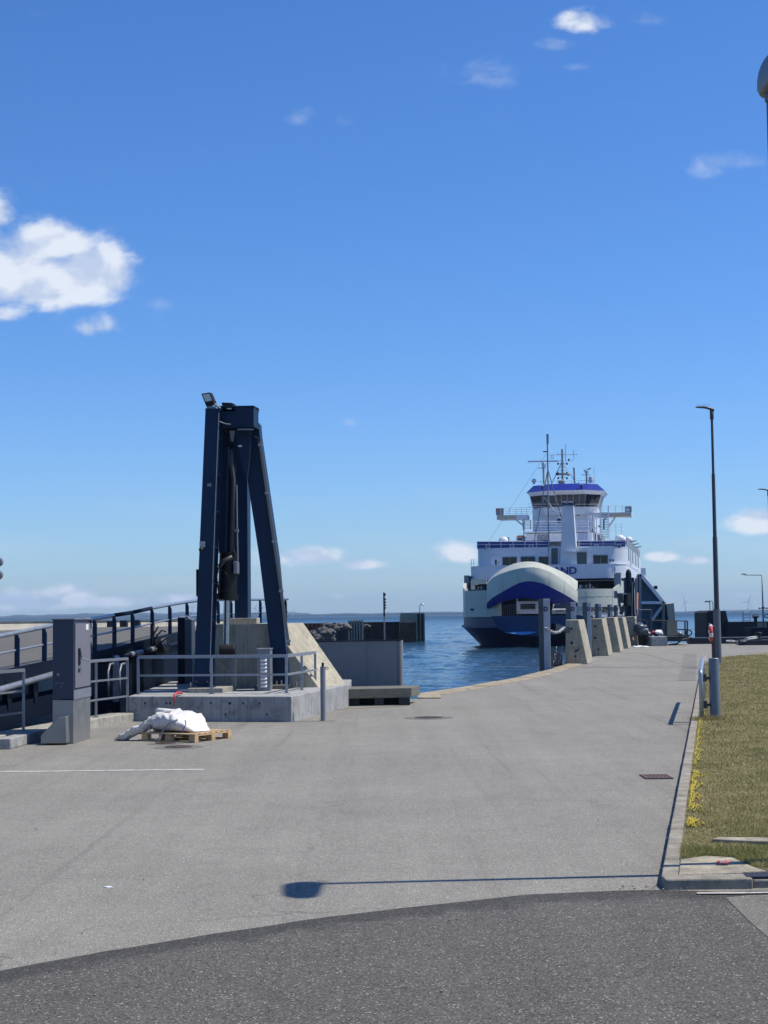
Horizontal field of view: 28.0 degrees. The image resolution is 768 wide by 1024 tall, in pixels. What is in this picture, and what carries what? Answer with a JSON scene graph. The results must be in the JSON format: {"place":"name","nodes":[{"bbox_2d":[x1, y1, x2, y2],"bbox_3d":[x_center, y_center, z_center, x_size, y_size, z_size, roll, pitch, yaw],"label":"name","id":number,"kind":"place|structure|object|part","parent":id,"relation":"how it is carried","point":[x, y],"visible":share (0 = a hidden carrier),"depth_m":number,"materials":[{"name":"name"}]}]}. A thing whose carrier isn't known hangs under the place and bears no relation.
{"place":"outdoors","nodes":[
{"label":"outdoors","id":0,"kind":"place"},
{"bbox_2d":[20,678,52,723],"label":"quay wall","id":1,"kind":"structure","parent":0,"point":[45,685],"depth_m":58.19,"materials":[{"name":"blue metal"}]},
{"bbox_2d":[107,620,140,626],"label":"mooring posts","id":2,"kind":"object","parent":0,"point":[123,623],"visible":0.26,"depth_m":107.73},
{"bbox_2d":[0,612,408,617],"bbox_3d":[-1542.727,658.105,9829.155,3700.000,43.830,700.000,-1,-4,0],"label":"hills","id":3,"kind":"structure","parent":0,"point":[176,614],"depth_m":9497.07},
{"bbox_2d":[188,392,296,689],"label":"lifting tower","id":4,"kind":"structure","parent":0,"point":[235,480],"depth_m":38.58,"materials":[{"name":"blue metal"}]},
{"bbox_2d":[36,781,687,995],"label":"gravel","id":5,"kind":"structure","parent":0,"point":[482,916],"depth_m":13.22,"materials":[{"name":"gravel"}]},
{"bbox_2d":[0,643,767,970],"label":"quay","id":6,"kind":"structure","parent":0,"point":[480,795],"depth_m":18.88,"materials":[{"name":"concrete"}]},
{"bbox_2d":[0,558,2,578],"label":"signal light","id":7,"kind":"object","parent":6,"relation":"on","point":[1,564],"visible":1,"depth_m":25.95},
{"bbox_2d":[0,729,46,748],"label":"concrete block","id":8,"kind":"structure","parent":6,"relation":"on","point":[19,739],"depth_m":29.15,"materials":[{"name":"concrete"}]},
{"bbox_2d":[41,716,69,743],"bbox_3d":[-6.269,4.164,29.543,0.512,0.509,0.600,-1,-4,0],"label":"cable cover","id":9,"kind":"object","parent":6,"relation":"on","point":[57,731],"visible":0.79,"depth_m":29.24,"materials":[{"name":"silver metal"}]},
{"bbox_2d":[0,713,134,737],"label":"quay ledge","id":10,"kind":"object","parent":6,"relation":"on","point":[108,719],"visible":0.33,"depth_m":34.12,"materials":[{"name":"concrete"}]},
{"bbox_2d":[0,669,26,730],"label":"railing","id":11,"kind":"object","parent":10,"relation":"on","point":[22,712],"visible":1,"depth_m":30.35,"materials":[{"name":"metal"}]},
{"bbox_2d":[90,657,129,716],"bbox_3d":[-6.394,3.922,34.157,0.292,1.280,3.683,-1,-4,11],"label":"railing","id":12,"kind":"object","parent":10,"relation":"on","point":[127,672],"visible":0.65,"depth_m":35.05,"materials":[{"name":"metal"}]},
{"bbox_2d":[52,618,91,743],"bbox_3d":[-6.076,3.295,30.227,0.624,2.399,1.390,-1,-4,0],"label":"switch cabinet","id":13,"kind":"object","parent":6,"relation":"on","point":[72,650],"visible":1,"depth_m":29.62,"materials":[{"name":"silver metal"}]},
{"bbox_3d":[-5.848,2.811,30.259,0.179,1.244,1.220,-1,-4,3],"label":"door","id":14,"kind":"part","parent":13,"relation":"part of","materials":[{"name":"metal"}]},
{"bbox_2d":[0,769,203,771],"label":"road marking","id":15,"kind":"object","parent":6,"relation":"on","point":[102,770],"visible":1,"depth_m":24.24,"materials":[{"name":"paint"}]},
{"bbox_2d":[147,742,182,744],"bbox_3d":[-4.164,4.404,29.325,0.700,0.020,0.700,-1,-4,0],"label":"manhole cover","id":16,"kind":"object","parent":6,"relation":"on","point":[164,743],"visible":1,"depth_m":29.23,"materials":[{"name":"metal"}]},
{"bbox_2d":[154,745,202,748],"bbox_3d":[-3.804,4.343,28.478,0.910,0.020,0.910,-1,-4,0],"label":"manhole cover","id":17,"kind":"object","parent":6,"relation":"on","point":[178,747],"visible":1,"depth_m":28.38,"materials":[{"name":"metal"}]},
{"bbox_2d":[142,729,231,742],"bbox_3d":[-3.874,4.389,30.245,1.280,0.165,1.220,-3,-4,29],"label":"wooden pallet","id":18,"kind":"object","parent":6,"relation":"on","point":[169,736],"visible":0.8,"depth_m":29.93,"materials":[{"name":"brown wood"}]},
{"bbox_2d":[114,708,209,740],"bbox_3d":[-4.328,4.166,30.317,1.750,0.623,1.138,-2,-4,21],"label":"white bag","id":19,"kind":"object","parent":18,"relation":"on","point":[165,719],"visible":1,"depth_m":30.03,"materials":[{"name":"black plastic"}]},
{"bbox_2d":[128,618,350,721],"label":"concrete plinth","id":20,"kind":"structure","parent":6,"relation":"on","point":[245,701],"depth_m":38.34,"materials":[{"name":"concrete"}]},
{"bbox_2d":[173,691,182,705],"bbox_3d":[-4.767,4.310,35.661,0.096,0.325,0.873,-1,-4,3],"label":"red hose","id":21,"kind":"object","parent":20,"relation":"hanging from","point":[176,693],"visible":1,"depth_m":35.31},
{"bbox_2d":[178,615,194,683],"bbox_3d":[-5.445,3.797,42.584,0.472,1.873,0.923,-1,-4,0],"label":"control cabinet","id":22,"kind":"object","parent":20,"relation":"on","point":[186,635],"visible":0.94,"depth_m":42.33,"materials":[{"name":"metal"}]},
{"bbox_3d":[-5.382,3.860,42.667,0.191,1.758,0.750,-1,-4,0],"label":"door","id":23,"kind":"part","parent":22,"relation":"part of","materials":[{"name":"metal"}]},
{"bbox_2d":[137,651,316,693],"bbox_3d":[-3.205,3.887,37.144,5.104,0.918,2.427,2,-5,-33],"label":"railing","id":24,"kind":"object","parent":20,"relation":"on","point":[285,656],"visible":1,"depth_m":36.59,"materials":[{"name":"metal"}]},
{"bbox_2d":[256,648,272,690],"bbox_3d":[-2.945,3.885,38.008,0.357,1.030,0.880,-1,-4,0],"label":"louvred cabinet","id":25,"kind":"object","parent":20,"relation":"on","point":[264,666],"visible":0.92,"depth_m":37.63,"materials":[{"name":"metal"}]},
{"bbox_2d":[319,663,335,720],"bbox_3d":[-1.298,4.106,35.132,0.370,1.330,0.152,-1,-4,0],"label":"steel bollard","id":26,"kind":"object","parent":6,"relation":"on","point":[323,669],"visible":1,"depth_m":35.10,"materials":[{"name":"grey metal"}]},
{"bbox_2d":[337,705,406,709],"bbox_3d":[-1.175,5.035,39.141,4.735,0.001,0.424,3,-5,-43],"label":"pavement joint","id":27,"kind":"object","parent":6,"relation":"on","point":[372,707],"visible":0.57,"depth_m":39.96,"materials":[{"name":"concrete"}]},
{"bbox_2d":[405,716,452,718],"bbox_3d":[1.039,4.778,35.784,1.155,0.020,1.155,-1,-4,0],"label":"manhole cover","id":28,"kind":"object","parent":6,"relation":"on","point":[430,717],"visible":1,"depth_m":35.65,"materials":[{"name":"metal"}]},
{"bbox_2d":[418,663,580,698],"bbox_3d":[5.487,6.476,59.124,1.436,0.453,31.728,-2,-4,16],"label":"quay coping","id":29,"kind":"object","parent":6,"relation":"on","point":[432,694],"visible":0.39,"depth_m":52.16,"materials":[{"name":"concrete"}]},
{"bbox_2d":[566,619,592,663],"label":"concrete buttress","id":30,"kind":"structure","parent":6,"relation":"on","point":[578,649],"depth_m":71.96,"materials":[{"name":"concrete"}]},
{"bbox_2d":[510,666,680,668],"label":"pavement joint","id":31,"kind":"object","parent":6,"relation":"on","point":[535,666],"visible":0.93,"depth_m":69.47,"materials":[{"name":"concrete"}]},
{"bbox_2d":[591,618,612,655],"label":"concrete buttress","id":32,"kind":"structure","parent":6,"relation":"on","point":[601,642],"depth_m":85.13,"materials":[{"name":"concrete"}]},
{"bbox_2d":[604,617,623,651],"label":"concrete buttress","id":33,"kind":"structure","parent":6,"relation":"on","point":[615,634],"depth_m":93.13,"materials":[{"name":"concrete"}]},
{"bbox_2d":[614,591,630,616],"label":"gangway arm","id":34,"kind":"object","parent":6,"relation":"on","point":[624,599],"visible":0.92,"depth_m":118.69},
{"bbox_2d":[618,617,630,648],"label":"concrete buttress","id":35,"kind":"structure","parent":6,"relation":"on","point":[623,626],"depth_m":102.02,"materials":[{"name":"concrete"}]},
{"bbox_2d":[626,616,637,645],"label":"concrete buttress","id":36,"kind":"structure","parent":6,"relation":"on","point":[631,622],"depth_m":110.18,"materials":[{"name":"concrete"}]},
{"bbox_2d":[639,774,673,778],"bbox_3d":[3.961,3.852,22.384,0.400,0.015,0.560,-1,-4,0],"label":"drain grate","id":37,"kind":"object","parent":6,"relation":"on","point":[655,776],"visible":1,"depth_m":22.36,"materials":[{"name":"metal"}]},
{"bbox_2d":[633,609,691,645],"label":"work platform","id":38,"kind":"structure","parent":6,"relation":"on","point":[657,637],"depth_m":109.62,"materials":[{"name":"metal"}]},
{"bbox_2d":[632,592,637,640],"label":"rusty hose","id":39,"kind":"object","parent":38,"relation":"hanging from","point":[636,611],"visible":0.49,"depth_m":120.01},
{"bbox_2d":[661,656,705,885],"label":"kerb","id":40,"kind":"structure","parent":6,"relation":"on","point":[671,865],"depth_m":18.12,"materials":[{"name":"concrete"}]},
{"bbox_2d":[678,654,696,680],"bbox_3d":[14.012,6.961,70.502,0.723,0.001,34.802,-1,-4,11],"label":"pavement patch","id":41,"kind":"object","parent":6,"relation":"on","point":[688,670],"visible":1,"depth_m":64.79,"materials":[{"name":"concrete"}]},
{"bbox_2d":[661,874,767,889],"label":"corner kerb","id":42,"kind":"structure","parent":6,"relation":"on","point":[709,881],"depth_m":13.31,"materials":[{"name":"concrete"}]},
{"bbox_2d":[679,856,767,874],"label":"pavement slabs","id":43,"kind":"structure","parent":6,"relation":"on","point":[701,865],"depth_m":13.89,"materials":[{"name":"concrete"}]},
{"bbox_2d":[717,860,728,863],"bbox_3d":[3.089,3.187,13.998,0.100,0.038,0.062,-1,-4,0],"label":"crushed can","id":44,"kind":"object","parent":43,"relation":"on","point":[723,862],"visible":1,"depth_m":13.98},
{"bbox_2d":[688,637,767,643],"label":"edge beam","id":45,"kind":"structure","parent":6,"relation":"on","point":[698,640],"depth_m":113.60,"materials":[{"name":"concrete"}]},
{"bbox_2d":[738,639,767,644],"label":"step","id":46,"kind":"object","parent":6,"relation":"on","point":[757,642],"visible":0.98,"depth_m":107.61,"materials":[{"name":"concrete"}]},
{"bbox_2d":[755,632,761,639],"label":"mooring bollard","id":47,"kind":"object","parent":46,"relation":"on","point":[758,634],"visible":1,"depth_m":108.47,"materials":[{"name":"black metal"}]},
{"bbox_2d":[726,636,758,642],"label":"mooring rope","id":48,"kind":"object","parent":47,"relation":"attached to","point":[749,638],"visible":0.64,"depth_m":108.24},
{"bbox_2d":[743,873,767,879],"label":"pavement slabs","id":49,"kind":"structure","parent":6,"relation":"on","point":[753,876],"depth_m":13.43,"materials":[{"name":"concrete"}]},
{"bbox_2d":[757,55,767,144],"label":"lamp post","id":50,"kind":"object","parent":6,"relation":"on","point":[762,84],"visible":1,"depth_m":14.49,"materials":[{"name":"metal"}]},
{"bbox_2d":[0,890,767,1023],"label":"road","id":51,"kind":"structure","parent":0,"point":[662,957],"depth_m":10.37,"materials":[{"name":"asphalt"}]},
{"bbox_2d":[697,892,767,893],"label":"road marking","id":52,"kind":"object","parent":51,"relation":"on","point":[729,892],"visible":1,"depth_m":13.05,"materials":[{"name":"paint"}]},
{"bbox_2d":[726,895,767,936],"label":"pavement patch","id":53,"kind":"object","parent":51,"relation":"on","point":[753,909],"visible":1,"depth_m":12.38,"materials":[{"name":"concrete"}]},
{"bbox_2d":[0,611,767,730],"bbox_3d":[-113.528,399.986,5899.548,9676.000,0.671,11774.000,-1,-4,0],"label":"sea","id":54,"kind":"structure","parent":0,"point":[449,652],"depth_m":139.87,"materials":[{"name":"liquid"}]},
{"bbox_2d":[662,603,675,634],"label":"concrete pillar","id":55,"kind":"structure","parent":54,"relation":"on","point":[668,611],"depth_m":125.73,"materials":[{"name":"concrete"}]},
{"bbox_2d":[636,573,665,634],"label":"gantry tower","id":56,"kind":"structure","parent":55,"relation":"on","point":[649,597],"depth_m":127.66,"materials":[{"name":"metal"}]},
{"bbox_2d":[348,685,419,705],"bbox_3d":[-0.086,4.955,41.511,2.142,0.460,1.693,-1,-4,0],"label":"bench","id":57,"kind":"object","parent":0,"point":[375,695],"depth_m":40.88,"materials":[{"name":"grey concrete"}]},
{"bbox_2d":[0,610,767,619],"bbox_3d":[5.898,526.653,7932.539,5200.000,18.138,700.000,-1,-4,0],"label":"shore","id":58,"kind":"structure","parent":0,"point":[315,615],"depth_m":7583.25,"materials":[{"name":"plant"}]},
{"bbox_2d":[0,0,767,615],"label":"sky","id":59,"kind":"structure","parent":0,"point":[429,242],"materials":[{"name":"blue"}]},
{"bbox_2d":[623,569,637,622],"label":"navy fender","id":60,"kind":"object","parent":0,"point":[628,581],"visible":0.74,"depth_m":123.68,"materials":[{"name":"metal"}]},
{"bbox_2d":[680,652,767,871],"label":"lawn","id":61,"kind":"structure","parent":0,"point":[766,869],"depth_m":18.32,"materials":[{"name":"plant"}]},
{"bbox_2d":[686,716,709,827],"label":"yellow weeds","id":62,"kind":"object","parent":61,"relation":"on","point":[691,799],"visible":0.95,"depth_m":19.89,"materials":[{"name":"plant"}]},
{"bbox_2d":[698,657,705,717],"bbox_3d":[7.629,4.148,36.860,0.093,1.096,8.393,-1,-4,12],"label":"handrail","id":63,"kind":"object","parent":61,"relation":"on","point":[702,692],"visible":0.93,"depth_m":32.79,"materials":[{"name":"metal"}]},
{"bbox_2d":[695,403,721,662],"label":"street lamp","id":64,"kind":"object","parent":61,"relation":"on","point":[717,625],"visible":0.95,"depth_m":67.91,"materials":[{"name":"metal"}]},
{"bbox_2d":[683,713,737,720],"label":"dry grass","id":65,"kind":"structure","parent":61,"relation":"on","point":[711,718],"depth_m":32.59,"materials":[{"name":"plant"}]},
{"bbox_2d":[708,623,714,657],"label":"post with ring","id":66,"kind":"object","parent":61,"relation":"on","point":[713,648],"visible":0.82,"depth_m":65.70,"materials":[{"name":"metal"}]},
{"bbox_2d":[708,624,712,641],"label":"life ring","id":67,"kind":"object","parent":66,"relation":"hanging from","point":[710,631],"visible":1,"depth_m":65.32,"materials":[{"name":"plastic"}]},
{"bbox_2d":[703,658,720,717],"bbox_3d":[7.115,3.857,33.500,0.400,1.341,0.232,-1,-4,0],"label":"thick bollard","id":68,"kind":"object","parent":61,"relation":"on","point":[713,678],"visible":0.76,"depth_m":33.41,"materials":[{"name":"metal"}]},
{"bbox_2d":[712,837,767,844],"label":"paving slab","id":69,"kind":"structure","parent":61,"relation":"on","point":[753,840],"depth_m":15.28,"materials":[{"name":"concrete"}]},
{"bbox_2d":[752,615,758,621],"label":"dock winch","id":70,"kind":"object","parent":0,"point":[755,617],"visible":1,"depth_m":159.60,"materials":[{"name":"metal"}]},
{"label":"sea","id":71,"kind":"structure","parent":0,"visible":0},
{"bbox_2d":[304,623,322,630],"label":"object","id":72,"kind":"structure","parent":71,"relation":"in","point":[312,626],"depth_m":149.58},
{"bbox_2d":[335,629,348,639],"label":"dark pier","id":73,"kind":"structure","parent":71,"relation":"in","point":[342,634],"depth_m":189.19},
{"bbox_2d":[348,619,363,639],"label":"pile cluster","id":74,"kind":"object","parent":71,"relation":"in","point":[356,632],"visible":0.45,"depth_m":204.47,"materials":[{"name":"metal"}]},
{"bbox_2d":[316,640,402,686],"bbox_3d":[-1.329,6.163,45.827,3.841,4.654,0.330,-1,-4,0],"label":"steel barrier","id":75,"kind":"object","parent":71,"relation":"in","point":[368,662],"visible":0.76,"depth_m":45.81,"materials":[{"name":"metal"}]},
{"bbox_2d":[363,622,399,639],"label":"sheet pile pier","id":76,"kind":"structure","parent":71,"relation":"in","point":[376,631],"depth_m":216.07,"materials":[{"name":"metal"}]},
{"bbox_2d":[383,592,385,639],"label":"signal mast","id":77,"kind":"object","parent":71,"relation":"in","point":[384,602],"visible":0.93,"depth_m":214.48,"materials":[{"name":"metal"}]},
{"bbox_2d":[399,613,424,641],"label":"pier head","id":78,"kind":"object","parent":71,"relation":"in","point":[411,627],"visible":0.63,"depth_m":212.04},
{"bbox_2d":[538,599,550,671],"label":"mooring pile","id":79,"kind":"object","parent":71,"relation":"in","point":[544,636],"visible":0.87,"depth_m":66.31,"materials":[{"name":"metal"}]},
{"bbox_2d":[462,434,647,645],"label":"ferry","id":80,"kind":"object","parent":71,"relation":"on","point":[564,552],"visible":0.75,"depth_m":178.15,"materials":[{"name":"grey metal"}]},
{"bbox_2d":[491,556,499,565],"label":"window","id":81,"kind":"structure","parent":80,"relation":"in","point":[495,560],"depth_m":180.07,"materials":[{"name":"white metal"}]},
{"bbox_2d":[502,557,516,564],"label":"window","id":82,"kind":"structure","parent":80,"relation":"in","point":[505,560],"depth_m":179.76,"materials":[{"name":"black glass"}]},
{"bbox_2d":[514,598,537,615],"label":"truck","id":83,"kind":"object","parent":80,"relation":"on","point":[527,605],"visible":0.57,"depth_m":175.03,"materials":[{"name":"white metal"}]},
{"bbox_2d":[521,556,534,561],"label":"window","id":84,"kind":"structure","parent":80,"relation":"in","point":[528,558],"depth_m":179.28,"materials":[{"name":"black glass"}]},
{"bbox_2d":[491,615,580,635],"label":"bow door","id":85,"kind":"structure","parent":80,"relation":"in","point":[503,623],"depth_m":170.36,"materials":[{"name":"metal"}]},
{"bbox_2d":[539,556,547,564],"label":"window","id":86,"kind":"structure","parent":80,"relation":"in","point":[544,560],"depth_m":178.93,"materials":[{"name":"black glass"}]},
{"bbox_2d":[552,604,565,614],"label":"car","id":87,"kind":"object","parent":80,"relation":"on","point":[558,609],"visible":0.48,"depth_m":173.69,"materials":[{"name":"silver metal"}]},
{"bbox_2d":[530,494,603,508],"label":"wheelhouse windows","id":88,"kind":"structure","parent":80,"relation":"in","point":[581,500],"depth_m":188.61,"materials":[{"name":"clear glass"}]},
{"bbox_2d":[577,552,586,563],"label":"window","id":89,"kind":"structure","parent":80,"relation":"in","point":[581,556],"depth_m":178.05,"materials":[{"name":"grey glass"}]},
{"bbox_2d":[593,555,607,563],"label":"window","id":90,"kind":"structure","parent":80,"relation":"in","point":[597,559],"depth_m":177.62,"materials":[{"name":"black glass"}]},
{"bbox_2d":[544,623,569,667],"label":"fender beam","id":91,"kind":"structure","parent":71,"relation":"in","point":[556,657],"depth_m":68.42,"materials":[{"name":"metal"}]},
{"bbox_2d":[565,602,575,619],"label":"mooring pile","id":92,"kind":"object","parent":71,"relation":"in","point":[570,610],"visible":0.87,"depth_m":74.82,"materials":[{"name":"metal"}]},
{"bbox_2d":[582,602,591,653],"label":"mooring pile","id":93,"kind":"object","parent":71,"relation":"in","point":[586,609],"visible":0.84,"depth_m":83.75,"materials":[{"name":"metal"}]},
{"bbox_2d":[595,604,601,617],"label":"mooring pile","id":94,"kind":"object","parent":71,"relation":"in","point":[598,611],"visible":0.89,"depth_m":91.77,"materials":[{"name":"metal"}]},
{"bbox_2d":[607,604,612,616],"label":"mooring pile","id":95,"kind":"object","parent":71,"relation":"in","point":[609,611],"visible":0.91,"depth_m":100.81,"materials":[{"name":"metal"}]},
{"bbox_2d":[614,605,618,616],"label":"mooring pile","id":96,"kind":"object","parent":71,"relation":"in","point":[616,609],"visible":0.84,"depth_m":108.81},
{"bbox_2d":[694,611,727,636],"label":"harbour dolphin","id":97,"kind":"object","parent":71,"relation":"in","point":[702,619],"visible":0.32,"depth_m":159.92},
{"bbox_2d":[725,621,767,636],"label":"jetty","id":98,"kind":"object","parent":71,"relation":"in","point":[743,629],"visible":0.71,"depth_m":158.50,"materials":[{"name":"metal"}]},
{"bbox_2d":[723,609,761,621],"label":"jetty railing","id":99,"kind":"object","parent":98,"relation":"on","point":[743,620],"visible":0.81,"depth_m":159.59,"materials":[{"name":"metal"}]},
{"bbox_2d":[742,573,767,626],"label":"arm lamp","id":100,"kind":"object","parent":98,"relation":"attached to","point":[762,607],"visible":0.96,"depth_m":149.64,"materials":[{"name":"metal"}]},
{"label":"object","id":101,"kind":"structure","parent":71,"relation":"in","visible":0},
{"bbox_2d":[322,635,333,640],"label":"boulder","id":102,"kind":"object","parent":101,"relation":"on","point":[327,638],"visible":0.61,"depth_m":136.03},
{"bbox_2d":[313,635,322,640],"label":"boulder","id":103,"kind":"object","parent":102,"relation":"on","point":[318,637],"visible":0.62,"depth_m":135.26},
{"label":"breakwater mound","id":104,"kind":"structure","parent":71,"relation":"in","visible":0},
{"bbox_2d":[323,623,332,627],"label":"boulder","id":105,"kind":"object","parent":104,"relation":"on","point":[328,625],"visible":0.66,"depth_m":197.29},
{"bbox_2d":[331,624,340,629],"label":"boulder","id":106,"kind":"object","parent":104,"relation":"on","point":[336,627],"visible":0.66,"depth_m":197.40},
{"bbox_2d":[340,623,349,629],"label":"boulder","id":107,"kind":"object","parent":104,"relation":"on","point":[344,626],"visible":0.79,"depth_m":197.49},
{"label":"approach road","id":108,"kind":"structure","parent":0,"visible":0},
{"bbox_2d":[0,619,222,629],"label":"sea wall","id":109,"kind":"structure","parent":108,"relation":"on","point":[11,625],"depth_m":111.42,"materials":[{"name":"concrete"}]},
{"bbox_2d":[0,598,288,728],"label":"ferry ramp","id":110,"kind":"structure","parent":108,"relation":"on","point":[29,651],"depth_m":38.72,"materials":[{"name":"metal"}]},
{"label":"boulder","id":111,"kind":"object","parent":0,"visible":0},
{"bbox_2d":[316,626,327,635],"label":"boulder","id":112,"kind":"object","parent":111,"relation":"on","point":[322,631],"visible":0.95,"depth_m":136.17,"materials":[{"name":"stone"}]},
{"bbox_2d":[325,629,335,635],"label":"boulder","id":113,"kind":"object","parent":111,"relation":"on","point":[329,632],"visible":1,"depth_m":135.90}
]}

